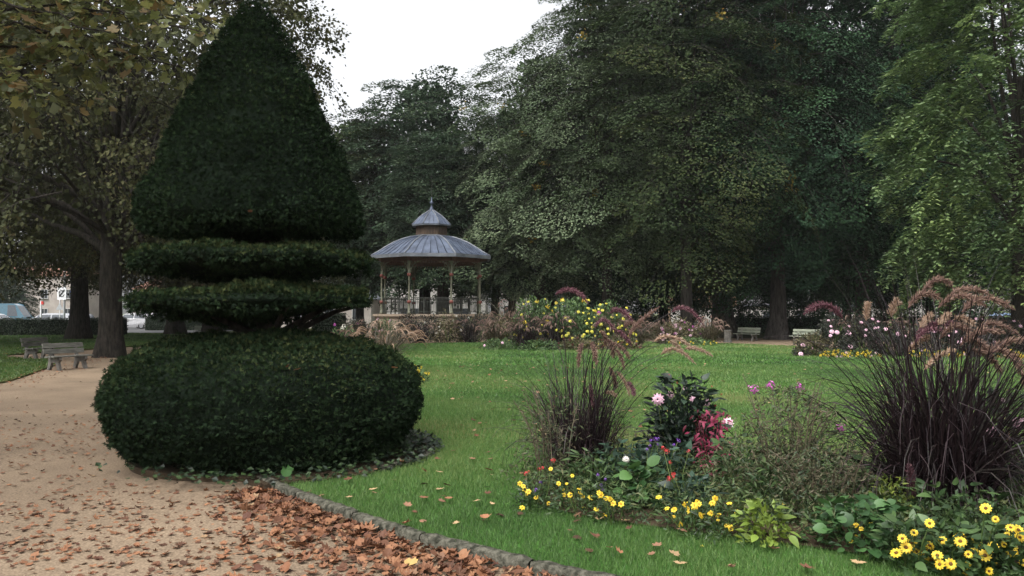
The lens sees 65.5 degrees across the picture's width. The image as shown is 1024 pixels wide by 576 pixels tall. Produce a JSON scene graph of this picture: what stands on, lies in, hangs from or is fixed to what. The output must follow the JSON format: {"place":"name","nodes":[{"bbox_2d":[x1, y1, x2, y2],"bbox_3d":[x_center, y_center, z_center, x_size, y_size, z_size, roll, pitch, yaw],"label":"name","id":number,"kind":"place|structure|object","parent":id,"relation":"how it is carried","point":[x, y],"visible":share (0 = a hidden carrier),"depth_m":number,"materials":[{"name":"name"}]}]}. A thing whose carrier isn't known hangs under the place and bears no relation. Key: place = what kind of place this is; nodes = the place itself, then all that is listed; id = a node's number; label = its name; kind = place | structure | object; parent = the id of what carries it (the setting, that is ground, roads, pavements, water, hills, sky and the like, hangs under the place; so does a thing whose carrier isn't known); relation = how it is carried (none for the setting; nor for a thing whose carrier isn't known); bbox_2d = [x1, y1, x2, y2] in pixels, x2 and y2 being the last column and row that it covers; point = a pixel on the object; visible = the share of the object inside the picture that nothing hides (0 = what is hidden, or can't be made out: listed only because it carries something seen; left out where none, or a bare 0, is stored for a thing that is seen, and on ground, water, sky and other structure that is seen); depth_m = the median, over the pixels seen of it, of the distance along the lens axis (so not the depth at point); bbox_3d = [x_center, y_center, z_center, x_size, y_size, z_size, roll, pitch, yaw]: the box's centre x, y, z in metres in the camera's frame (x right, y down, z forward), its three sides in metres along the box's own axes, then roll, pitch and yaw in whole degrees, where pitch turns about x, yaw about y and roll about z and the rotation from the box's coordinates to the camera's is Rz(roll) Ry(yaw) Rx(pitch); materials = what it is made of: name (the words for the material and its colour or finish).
{"place":"outdoors","nodes":[
{"label":"outdoors","id":0,"kind":"place"},
{"bbox_2d":[2,267,98,317],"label":"house","id":1,"kind":"structure","parent":0,"point":[51,304],"depth_m":118.02,"materials":[{"name":"tile"}]},
{"bbox_2d":[0,332,193,383],"bbox_3d":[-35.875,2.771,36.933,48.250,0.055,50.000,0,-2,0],"label":"shaded lawn","id":2,"kind":"structure","parent":0,"point":[20,376],"depth_m":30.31,"materials":[{"name":"green plant"}]},
{"bbox_2d":[0,316,128,335],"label":"clipped hedge","id":3,"kind":"object","parent":2,"relation":"on","point":[36,326],"visible":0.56,"depth_m":55.76,"materials":[{"name":"green plant"}]},
{"bbox_2d":[0,0,167,299],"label":"plane tree","id":4,"kind":"object","parent":2,"relation":"on","point":[30,268],"visible":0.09,"depth_m":40.04,"materials":[{"name":"green plant"}]},
{"bbox_2d":[0,0,210,338],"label":"plane tree","id":5,"kind":"object","parent":2,"relation":"on","point":[79,326],"visible":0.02,"depth_m":47.88,"materials":[{"name":"green plant"}]},
{"bbox_2d":[36,76,322,334],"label":"plane tree","id":6,"kind":"object","parent":2,"relation":"on","point":[173,327],"visible":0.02,"depth_m":57.15,"materials":[{"name":"green plant"}]},
{"bbox_2d":[78,78,347,334],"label":"plane tree","id":7,"kind":"object","parent":2,"relation":"on","point":[205,327],"visible":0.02,"depth_m":51.94,"materials":[{"name":"green plant"}]},
{"bbox_2d":[127,327,232,332],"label":"road","id":8,"kind":"structure","parent":0,"point":[133,330],"depth_m":71.04,"materials":[{"name":"grey asphalt"}]},
{"bbox_2d":[0,303,33,319],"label":"delivery van","id":9,"kind":"object","parent":8,"relation":"on","point":[14,310],"visible":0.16,"depth_m":73.33,"materials":[{"name":"teal paint"}]},
{"bbox_2d":[144,316,255,329],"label":"clipped hedge","id":10,"kind":"object","parent":8,"relation":"on","point":[149,324],"visible":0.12,"depth_m":71.53,"materials":[{"name":"green plant"}]},
{"bbox_2d":[128,437,426,490],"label":"topiary bed soil","id":11,"kind":"structure","parent":0,"point":[166,470],"depth_m":7.87,"materials":[{"name":"brown soil"}]},
{"bbox_2d":[89,0,424,474],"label":"clipped yew","id":12,"kind":"object","parent":11,"relation":"on","point":[250,127],"visible":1,"depth_m":8.25,"materials":[{"name":"green plant"}]},
{"bbox_2d":[95,428,444,487],"bbox_3d":[-2.148,1.782,8.607,3.899,0.213,2.397,2,-2,-45],"label":"ivy","id":13,"kind":"object","parent":11,"relation":"on","point":[419,441],"visible":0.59,"depth_m":7.88,"materials":[{"name":"green plant"}]},
{"bbox_2d":[350,317,428,360],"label":"fountain grass","id":14,"kind":"object","parent":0,"point":[393,343],"depth_m":20.90,"materials":[{"name":"brown plant"}]},
{"bbox_2d":[386,277,487,313],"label":"house","id":15,"kind":"structure","parent":0,"point":[464,306],"depth_m":83.99,"materials":[{"name":"stone"}]},
{"bbox_2d":[449,312,484,342],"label":"fountain grass","id":16,"kind":"object","parent":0,"point":[468,337],"depth_m":41.69,"materials":[{"name":"plant"}]},
{"bbox_2d":[467,311,513,347],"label":"fountain grass","id":17,"kind":"object","parent":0,"point":[492,334],"depth_m":35.19,"materials":[{"name":"plant"}]},
{"bbox_2d":[470,292,537,346],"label":"fountain grass","id":18,"kind":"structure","parent":0,"point":[506,315],"depth_m":36.76,"materials":[{"name":"plant"}]},
{"bbox_2d":[0,337,1021,575],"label":"sand path","id":19,"kind":"structure","parent":0,"point":[70,391],"depth_m":6.80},
{"bbox_2d":[20,337,54,358],"bbox_3d":[-16.702,2.127,28.145,0.554,0.766,1.276,0,-2,8],"label":"park bench","id":20,"kind":"object","parent":19,"relation":"on","point":[27,343],"visible":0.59,"depth_m":27.82,"materials":[{"name":"grey wood"}]},
{"bbox_2d":[42,342,92,370],"bbox_3d":[-12.884,1.973,23.091,0.554,0.766,1.276,-1,-2,24],"label":"park bench","id":21,"kind":"object","parent":19,"relation":"on","point":[57,360],"visible":0.99,"depth_m":23.07,"materials":[{"name":"grey wood"}]},
{"bbox_2d":[0,353,442,572],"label":"leaf litter","id":22,"kind":"object","parent":19,"relation":"on","point":[137,544],"visible":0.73,"depth_m":5.93,"materials":[{"name":"brown plant"}]},
{"bbox_2d":[311,312,348,335],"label":"bush","id":23,"kind":"object","parent":19,"relation":"on","point":[331,321],"visible":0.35,"depth_m":40.42,"materials":[{"name":"green plant"}]},
{"bbox_2d":[199,485,549,575],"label":"leaf litter","id":24,"kind":"object","parent":19,"relation":"on","point":[321,531],"visible":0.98,"depth_m":5.61,"materials":[{"name":"brown plant"}]},
{"bbox_2d":[412,311,446,342],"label":"bush","id":25,"kind":"object","parent":19,"relation":"on","point":[428,323],"visible":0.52,"depth_m":42.90,"materials":[{"name":"green plant"}]},
{"bbox_2d":[370,197,490,341],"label":"bandstand","id":26,"kind":"structure","parent":19,"relation":"on","point":[431,225],"depth_m":46.17,"materials":[{"name":"paint"}]},
{"bbox_2d":[257,475,618,575],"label":"kerb","id":27,"kind":"structure","parent":19,"relation":"on","point":[500,556],"depth_m":5.55,"materials":[{"name":"stone"}]},
{"bbox_2d":[989,314,1023,355],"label":"dahlia plant","id":28,"kind":"object","parent":19,"relation":"on","point":[1013,334],"visible":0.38,"depth_m":29.68,"materials":[{"name":"green plant"}]},
{"bbox_2d":[0,0,1023,313],"label":"sky","id":29,"kind":"structure","parent":0,"point":[389,39],"materials":[{"name":"white"}]},
{"bbox_2d":[503,310,555,348],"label":"fountain grass","id":30,"kind":"object","parent":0,"point":[523,331],"depth_m":34.29,"materials":[{"name":"plant"}]},
{"bbox_2d":[123,314,944,339],"bbox_3d":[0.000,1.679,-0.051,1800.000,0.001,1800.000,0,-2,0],"label":"ground","id":31,"kind":"structure","parent":0,"point":[745,335],"depth_m":57.77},
{"bbox_2d":[0,270,44,316],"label":"broadleaf tree","id":32,"kind":"object","parent":31,"relation":"on","point":[16,299],"visible":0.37,"depth_m":103.59,"materials":[{"name":"green plant"}]},
{"bbox_2d":[0,0,230,142],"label":"plane tree","id":33,"kind":"object","parent":31,"relation":"on","point":[54,26],"visible":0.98,"depth_m":9.23,"materials":[{"name":"green plant"}]},
{"bbox_2d":[0,0,351,357],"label":"plane tree","id":34,"kind":"object","parent":31,"relation":"on","point":[119,177],"visible":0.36,"depth_m":28.27,"materials":[{"name":"green plant"}]},
{"bbox_2d":[281,292,380,327],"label":"house","id":35,"kind":"structure","parent":31,"relation":"on","point":[370,312],"depth_m":81.96,"materials":[{"name":"stone"}]},
{"bbox_2d":[311,108,431,329],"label":"broadleaf tree","id":36,"kind":"object","parent":31,"relation":"on","point":[340,137],"visible":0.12,"depth_m":63.05,"materials":[{"name":"green plant"}]},
{"bbox_2d":[331,65,510,313],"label":"broadleaf tree","id":37,"kind":"object","parent":31,"relation":"on","point":[424,102],"visible":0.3,"depth_m":60.61,"materials":[{"name":"green plant"}]},
{"bbox_2d":[373,130,507,313],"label":"broadleaf tree","id":38,"kind":"object","parent":31,"relation":"on","point":[441,147],"visible":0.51,"depth_m":55.83,"materials":[{"name":"green plant"}]},
{"bbox_2d":[445,163,547,326],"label":"broadleaf tree","id":39,"kind":"object","parent":31,"relation":"on","point":[494,301],"visible":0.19,"depth_m":56.58,"materials":[{"name":"green plant"}]},
{"bbox_2d":[478,98,599,315],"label":"linden tree","id":40,"kind":"object","parent":31,"relation":"on","point":[553,304],"depth_m":60.22,"materials":[{"name":"green plant"}]},
{"bbox_2d":[446,44,645,331],"label":"linden tree","id":41,"kind":"object","parent":31,"relation":"on","point":[533,261],"visible":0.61,"depth_m":52.59,"materials":[{"name":"green plant"}]},
{"bbox_2d":[504,18,695,335],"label":"linden tree","id":42,"kind":"object","parent":31,"relation":"on","point":[630,306],"visible":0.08,"depth_m":54.46,"materials":[{"name":"green plant"}]},
{"bbox_2d":[491,0,721,337],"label":"linden tree","id":43,"kind":"object","parent":31,"relation":"on","point":[606,275],"visible":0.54,"depth_m":48.29,"materials":[{"name":"green plant"}]},
{"bbox_2d":[577,34,747,334],"label":"linden tree","id":44,"kind":"object","parent":31,"relation":"on","point":[662,312],"visible":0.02,"depth_m":56.82,"materials":[{"name":"green plant"}]},
{"bbox_2d":[545,0,831,337],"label":"linden tree","id":45,"kind":"object","parent":31,"relation":"on","point":[684,146],"visible":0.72,"depth_m":45.18,"materials":[{"name":"green plant"}]},
{"bbox_2d":[616,0,848,337],"label":"linden tree","id":46,"kind":"object","parent":31,"relation":"on","point":[725,317],"visible":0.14,"depth_m":49.21,"materials":[{"name":"green plant"}]},
{"bbox_2d":[642,8,835,336],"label":"linden tree","id":47,"kind":"object","parent":31,"relation":"on","point":[735,306],"visible":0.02,"depth_m":55.64,"materials":[{"name":"green plant"}]},
{"bbox_2d":[637,0,929,339],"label":"linden tree","id":48,"kind":"object","parent":31,"relation":"on","point":[778,309],"visible":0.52,"depth_m":45.78,"materials":[{"name":"green plant"}]},
{"bbox_2d":[692,13,879,333],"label":"linden tree","id":49,"kind":"object","parent":31,"relation":"on","point":[792,309],"visible":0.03,"depth_m":57.43,"materials":[{"name":"green plant"}]},
{"bbox_2d":[769,26,938,331],"label":"linden tree","id":50,"kind":"object","parent":31,"relation":"on","point":[846,301],"depth_m":59.85,"materials":[{"name":"green plant"}]},
{"bbox_2d":[728,0,1011,336],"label":"linden tree","id":51,"kind":"object","parent":31,"relation":"on","point":[859,290],"visible":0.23,"depth_m":48.30,"materials":[{"name":"green plant"}]},
{"bbox_2d":[734,315,1010,333],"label":"clipped hedge","id":52,"kind":"object","parent":31,"relation":"on","point":[800,324],"visible":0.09,"depth_m":63.05,"materials":[{"name":"green plant"}]},
{"bbox_2d":[809,0,1023,337],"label":"linden tree","id":53,"kind":"object","parent":31,"relation":"on","point":[984,270],"visible":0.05,"depth_m":51.51,"materials":[{"name":"green plant"}]},
{"bbox_2d":[848,0,1023,353],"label":"robinia tree","id":54,"kind":"object","parent":31,"relation":"on","point":[1009,31],"visible":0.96,"depth_m":31.34,"materials":[{"name":"green plant"}]},
{"bbox_2d":[868,20,1012,326],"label":"linden tree","id":55,"kind":"object","parent":31,"relation":"on","point":[926,299],"visible":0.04,"depth_m":57.97,"materials":[{"name":"green plant"}]},
{"bbox_2d":[582,305,649,343],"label":"fountain grass","id":56,"kind":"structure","parent":0,"point":[618,323],"depth_m":34.84,"materials":[{"name":"plant"}]},
{"bbox_2d":[615,312,661,347],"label":"fountain grass","id":57,"kind":"object","parent":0,"point":[641,337],"depth_m":35.82,"materials":[{"name":"plant"}]},
{"bbox_2d":[279,341,1023,575],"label":"lawn","id":58,"kind":"structure","parent":0,"point":[622,535],"depth_m":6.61,"materials":[{"name":"green plant"}]},
{"bbox_2d":[428,308,463,342],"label":"bush","id":59,"kind":"object","parent":58,"relation":"on","point":[450,324],"visible":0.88,"depth_m":42.33,"materials":[{"name":"green plant"}]},
{"bbox_2d":[479,337,521,349],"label":"bush","id":60,"kind":"object","parent":58,"relation":"on","point":[496,343],"visible":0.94,"depth_m":33.93,"materials":[{"name":"green plant"}]},
{"bbox_2d":[504,294,564,348],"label":"dahlia plant","id":61,"kind":"object","parent":58,"relation":"on","point":[542,310],"visible":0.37,"depth_m":35.45,"materials":[{"name":"green plant"}]},
{"bbox_2d":[514,338,563,350],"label":"bush","id":62,"kind":"object","parent":58,"relation":"on","point":[537,343],"visible":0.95,"depth_m":33.49,"materials":[{"name":"green plant"}]},
{"bbox_2d":[528,307,589,348],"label":"fountain grass","id":63,"kind":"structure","parent":58,"relation":"on","point":[552,331],"depth_m":34.29,"materials":[{"name":"brown plant"}]},
{"bbox_2d":[539,296,605,348],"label":"dahlia plant","id":64,"kind":"object","parent":58,"relation":"on","point":[578,317],"visible":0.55,"depth_m":35.12,"materials":[{"name":"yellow plant"}]},
{"bbox_2d":[558,333,601,349],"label":"bush","id":65,"kind":"object","parent":58,"relation":"on","point":[577,342],"visible":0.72,"depth_m":33.62,"materials":[{"name":"green plant"}]},
{"bbox_2d":[578,298,638,347],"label":"dahlia plant","id":66,"kind":"object","parent":58,"relation":"on","point":[599,313],"visible":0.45,"depth_m":35.40,"materials":[{"name":"green plant"}]},
{"bbox_2d":[658,315,700,343],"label":"bush","id":67,"kind":"object","parent":58,"relation":"on","point":[682,332],"visible":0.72,"depth_m":39.69,"materials":[{"name":"green plant"}]},
{"bbox_2d":[690,310,732,343],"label":"fountain grass","id":68,"kind":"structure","parent":58,"relation":"on","point":[709,334],"depth_m":39.69,"materials":[{"name":"beige plant"}]},
{"bbox_2d":[526,466,1023,567],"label":"bed soil","id":69,"kind":"structure","parent":58,"relation":"on","point":[653,522],"depth_m":5.98,"materials":[{"name":"brown soil"}]},
{"bbox_2d":[508,467,558,514],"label":"bidens plant","id":70,"kind":"object","parent":69,"relation":"on","point":[526,494],"visible":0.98,"depth_m":6.36,"materials":[{"name":"green plant"}]},
{"bbox_2d":[514,459,555,507],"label":"verbena plant","id":71,"kind":"object","parent":69,"relation":"on","point":[542,490],"visible":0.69,"depth_m":6.58,"materials":[{"name":"green plant"}]},
{"bbox_2d":[486,387,601,490],"bbox_3d":[0.285,1.378,7.167,1.077,0.966,0.643,0,-2,0],"label":"spent cleome","id":72,"kind":"object","parent":69,"relation":"on","point":[547,441],"visible":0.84,"depth_m":7.20,"materials":[{"name":"green plant"}]},
{"bbox_2d":[540,474,616,518],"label":"bidens plant","id":73,"kind":"object","parent":69,"relation":"on","point":[569,495],"visible":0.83,"depth_m":6.29,"materials":[{"name":"green plant"}]},
{"bbox_2d":[470,286,712,482],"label":"fountain grass","id":74,"kind":"object","parent":69,"relation":"on","point":[594,405],"depth_m":7.69,"materials":[{"name":"plant"}]},
{"bbox_2d":[555,447,632,501],"bbox_3d":[0.721,1.611,6.903,0.701,0.465,0.748,0,-2,0],"label":"filler plant","id":75,"kind":"object","parent":69,"relation":"on","point":[590,466],"visible":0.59,"depth_m":6.88,"materials":[{"name":"green plant"}]},
{"bbox_2d":[542,392,664,470],"bbox_3d":[0.885,1.454,7.851,1.301,0.860,0.798,0,-2,0],"label":"spent cleome","id":76,"kind":"object","parent":69,"relation":"on","point":[620,414],"visible":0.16,"depth_m":7.83,"materials":[{"name":"green plant"}]},
{"bbox_2d":[582,488,653,523],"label":"bidens plant","id":77,"kind":"object","parent":69,"relation":"on","point":[614,505],"visible":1,"depth_m":5.98,"materials":[{"name":"green plant"}]},
{"bbox_2d":[592,437,659,490],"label":"broad leaf plant","id":78,"kind":"object","parent":69,"relation":"on","point":[644,454],"visible":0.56,"depth_m":7.04,"materials":[{"name":"green plant"}]},
{"bbox_2d":[610,455,664,508],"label":"broad leaf plant","id":79,"kind":"object","parent":69,"relation":"on","point":[652,461],"visible":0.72,"depth_m":6.47,"materials":[{"name":"green plant"}]},
{"bbox_2d":[631,440,702,495],"bbox_3d":[1.381,1.612,7.150,0.730,0.489,0.655,0,-2,0],"label":"filler plant","id":80,"kind":"object","parent":69,"relation":"on","point":[687,446],"visible":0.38,"depth_m":7.11,"materials":[{"name":"green plant"}]},
{"bbox_2d":[635,371,733,468],"bbox_3d":[1.786,1.363,8.275,1.021,1.053,1.065,0,-2,0],"label":"dahlia plant","id":81,"kind":"object","parent":69,"relation":"on","point":[672,432],"visible":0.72,"depth_m":8.13,"materials":[{"name":"green plant"}]},
{"bbox_2d":[650,446,728,513],"bbox_3d":[1.403,1.531,6.360,0.655,0.542,0.569,1,-2,-17],"label":"broad leaf plant","id":82,"kind":"object","parent":69,"relation":"on","point":[669,482],"visible":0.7,"depth_m":6.32,"materials":[{"name":"green plant"}]},
{"bbox_2d":[653,495,737,536],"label":"bidens plant","id":83,"kind":"object","parent":69,"relation":"on","point":[696,504],"visible":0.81,"depth_m":5.74,"materials":[{"name":"green plant"}]},
{"bbox_2d":[683,410,732,479],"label":"amaranth plant","id":84,"kind":"object","parent":69,"relation":"on","point":[719,414],"visible":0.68,"depth_m":7.57,"materials":[{"name":"red plant"}]},
{"bbox_2d":[688,495,762,546],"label":"bidens plant","id":85,"kind":"object","parent":69,"relation":"on","point":[712,524],"visible":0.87,"depth_m":5.57,"materials":[{"name":"green plant"}]},
{"bbox_2d":[704,433,763,499],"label":"filler plant","id":86,"kind":"object","parent":69,"relation":"on","point":[720,457],"visible":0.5,"depth_m":6.90,"materials":[{"name":"green plant"}]},
{"bbox_2d":[731,497,801,547],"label":"lime plant","id":87,"kind":"object","parent":69,"relation":"on","point":[753,504],"visible":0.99,"depth_m":5.45,"materials":[{"name":"green plant"}]},
{"bbox_2d":[521,443,1023,565],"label":"ground cover","id":88,"kind":"object","parent":69,"relation":"on","point":[732,494],"visible":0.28,"depth_m":6.15,"materials":[{"name":"green plant"}]},
{"bbox_2d":[736,456,816,519],"bbox_3d":[2.075,1.591,6.251,0.647,0.473,0.730,0,-2,0],"label":"filler plant","id":89,"kind":"object","parent":69,"relation":"on","point":[761,476],"visible":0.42,"depth_m":6.22,"materials":[{"name":"green plant"}]},
{"bbox_2d":[685,375,883,511],"bbox_3d":[2.312,1.279,6.565,1.973,1.124,1.209,0,-2,0],"label":"spent cleome","id":90,"kind":"object","parent":69,"relation":"on","point":[793,427],"visible":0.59,"depth_m":6.53,"materials":[{"name":"green plant"}]},
{"bbox_2d":[735,440,905,529],"bbox_3d":[2.362,1.509,6.086,1.441,0.666,0.927,0,-2,-10],"label":"spent cleome","id":91,"kind":"object","parent":69,"relation":"on","point":[841,489],"visible":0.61,"depth_m":6.02,"materials":[{"name":"green plant"}]},
{"bbox_2d":[811,452,881,504],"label":"filler plant","id":92,"kind":"object","parent":69,"relation":"on","point":[834,459],"visible":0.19,"depth_m":6.33,"materials":[{"name":"green plant"}]},
{"bbox_2d":[796,492,918,557],"bbox_3d":[2.363,1.592,5.390,0.758,0.375,0.772,1,-2,-25],"label":"broad leaf plant","id":93,"kind":"object","parent":69,"relation":"on","point":[844,518],"visible":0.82,"depth_m":5.32,"materials":[{"name":"green plant"}]},
{"bbox_2d":[749,236,1023,533],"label":"fountain grass","id":94,"kind":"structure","parent":69,"relation":"on","point":[923,444],"depth_m":6.10,"materials":[{"name":"plant"}]},
{"bbox_2d":[851,473,924,529],"bbox_3d":[2.828,1.596,5.928,0.588,0.425,0.645,-1,-2,35],"label":"spurge plant","id":95,"kind":"object","parent":69,"relation":"on","point":[891,488],"visible":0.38,"depth_m":5.91,"materials":[{"name":"green plant"}]},
{"bbox_2d":[864,508,952,575],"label":"coneflower plant","id":96,"kind":"object","parent":69,"relation":"on","point":[904,545],"visible":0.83,"depth_m":4.91,"materials":[{"name":"green plant"}]},
{"bbox_2d":[896,513,988,575],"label":"coneflower plant","id":97,"kind":"object","parent":69,"relation":"on","point":[953,565],"visible":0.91,"depth_m":4.79,"materials":[{"name":"green plant"}]},
{"bbox_2d":[896,477,1023,549],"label":"filler plant","id":98,"kind":"object","parent":69,"relation":"on","point":[920,483],"visible":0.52,"depth_m":5.50,"materials":[{"name":"green plant"}]},
{"bbox_2d":[941,503,1023,575],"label":"coneflower plant","id":99,"kind":"object","parent":69,"relation":"on","point":[991,547],"visible":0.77,"depth_m":4.78,"materials":[{"name":"green plant"}]},
{"bbox_2d":[964,513,1023,575],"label":"coneflower plant","id":100,"kind":"object","parent":69,"relation":"on","point":[1018,529],"visible":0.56,"depth_m":4.85,"materials":[{"name":"green plant"}]},
{"bbox_2d":[793,330,833,356],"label":"bush","id":101,"kind":"object","parent":58,"relation":"on","point":[808,337],"visible":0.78,"depth_m":28.99,"materials":[{"name":"green plant"}]},
{"bbox_2d":[810,309,856,356],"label":"dahlia plant","id":102,"kind":"object","parent":58,"relation":"on","point":[839,331],"visible":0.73,"depth_m":29.24,"materials":[{"name":"green plant"}]},
{"bbox_2d":[839,313,883,354],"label":"dahlia plant","id":103,"kind":"object","parent":58,"relation":"on","point":[857,325],"visible":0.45,"depth_m":30.28,"materials":[{"name":"green plant"}]},
{"bbox_2d":[863,317,913,355],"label":"dahlia plant","id":104,"kind":"object","parent":58,"relation":"on","point":[886,334],"visible":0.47,"depth_m":29.34,"materials":[{"name":"green plant"}]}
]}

